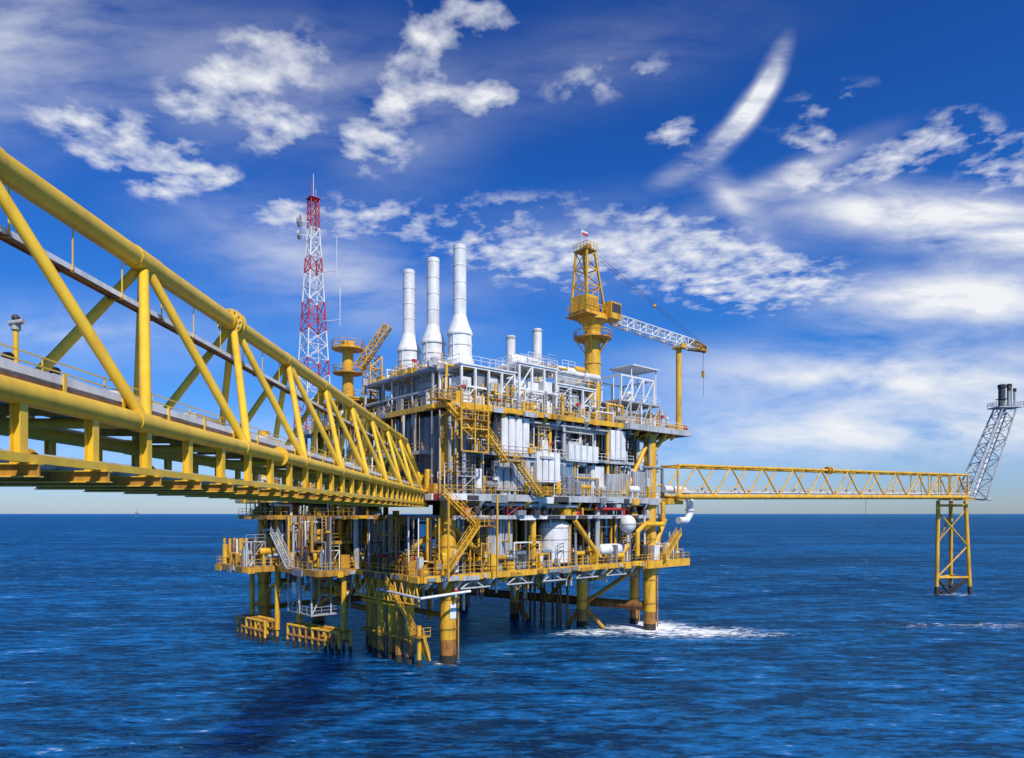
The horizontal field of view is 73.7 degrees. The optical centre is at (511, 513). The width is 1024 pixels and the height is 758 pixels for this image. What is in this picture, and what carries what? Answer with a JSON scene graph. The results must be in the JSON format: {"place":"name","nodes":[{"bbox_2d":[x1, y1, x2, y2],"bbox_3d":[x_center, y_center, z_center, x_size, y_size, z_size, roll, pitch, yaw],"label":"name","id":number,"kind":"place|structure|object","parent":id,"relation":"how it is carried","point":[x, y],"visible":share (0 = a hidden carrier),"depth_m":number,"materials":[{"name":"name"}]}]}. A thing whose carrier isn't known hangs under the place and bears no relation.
{"place":"outdoors","nodes":[
{"label":"outdoors","id":0,"kind":"place"},
{"bbox_2d":[0,514,1023,757],"bbox_3d":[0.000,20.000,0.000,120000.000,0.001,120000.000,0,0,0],"label":"sea","id":1,"kind":"structure","parent":0,"point":[812,636],"depth_m":94.19,"materials":[{"name":"liquid"}]},
{"bbox_2d":[215,328,693,667],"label":"offshore oil platform","id":2,"kind":"structure","parent":1,"relation":"in","point":[525,482],"depth_m":101.31,"materials":[{"name":"yellow paint"}]},
{"bbox_2d":[0,147,428,506],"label":"access bridge","id":3,"kind":"structure","parent":2,"relation":"attached to","point":[99,416],"depth_m":25.78,"materials":[{"name":"yellow paint"}]},
{"bbox_2d":[293,174,339,450],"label":"radio tower","id":4,"kind":"structure","parent":2,"relation":"on","point":[312,199],"depth_m":124.37,"materials":[{"name":"metal"}]},
{"bbox_2d":[331,323,391,411],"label":"pedestal crane","id":5,"kind":"object","parent":2,"relation":"on","point":[347,349],"visible":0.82,"depth_m":111.88,"materials":[{"name":"yellow paint"}]},
{"bbox_2d":[397,269,420,368],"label":"exhaust stack","id":6,"kind":"object","parent":2,"relation":"on","point":[408,350],"visible":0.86,"depth_m":109.28,"materials":[{"name":"white paint"}]},
{"bbox_2d":[421,257,445,368],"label":"exhaust stack","id":7,"kind":"object","parent":2,"relation":"on","point":[432,341],"visible":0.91,"depth_m":104.16,"materials":[{"name":"white paint"}]},
{"bbox_2d":[447,243,473,363],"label":"exhaust stack","id":8,"kind":"object","parent":2,"relation":"on","point":[459,334],"visible":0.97,"depth_m":99.05,"materials":[{"name":"white paint"}]},
{"bbox_2d":[565,230,706,448],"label":"pedestal crane","id":9,"kind":"object","parent":2,"relation":"on","point":[589,316],"visible":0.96,"depth_m":111.28,"materials":[{"name":"yellow paint"}]},
{"bbox_2d":[672,342,687,429],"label":"crane boom rest","id":10,"kind":"object","parent":2,"relation":"on","point":[678,349],"visible":0.88,"depth_m":120.56,"materials":[{"name":"yellow paint"}]},
{"bbox_2d":[660,464,974,499],"bbox_3d":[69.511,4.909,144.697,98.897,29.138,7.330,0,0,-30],"label":"flare bridge","id":11,"kind":"structure","parent":2,"relation":"attached to","point":[709,493],"depth_m":137.55,"materials":[{"name":"yellow paint"}]},
{"bbox_2d":[957,384,1023,500],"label":"flare boom","id":12,"kind":"object","parent":11,"relation":"attached to","point":[1001,406],"visible":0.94,"depth_m":170.68,"materials":[{"name":"grey metal"}]},
{"bbox_2d":[934,501,971,594],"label":"flare support jacket","id":13,"kind":"object","parent":1,"relation":"in","point":[950,577],"visible":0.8,"depth_m":168.73,"materials":[{"name":"yellow paint"}]},
{"bbox_2d":[0,0,1023,513],"label":"sky","id":14,"kind":"structure","parent":0,"point":[827,196],"materials":[{"name":"blue"}]}
]}

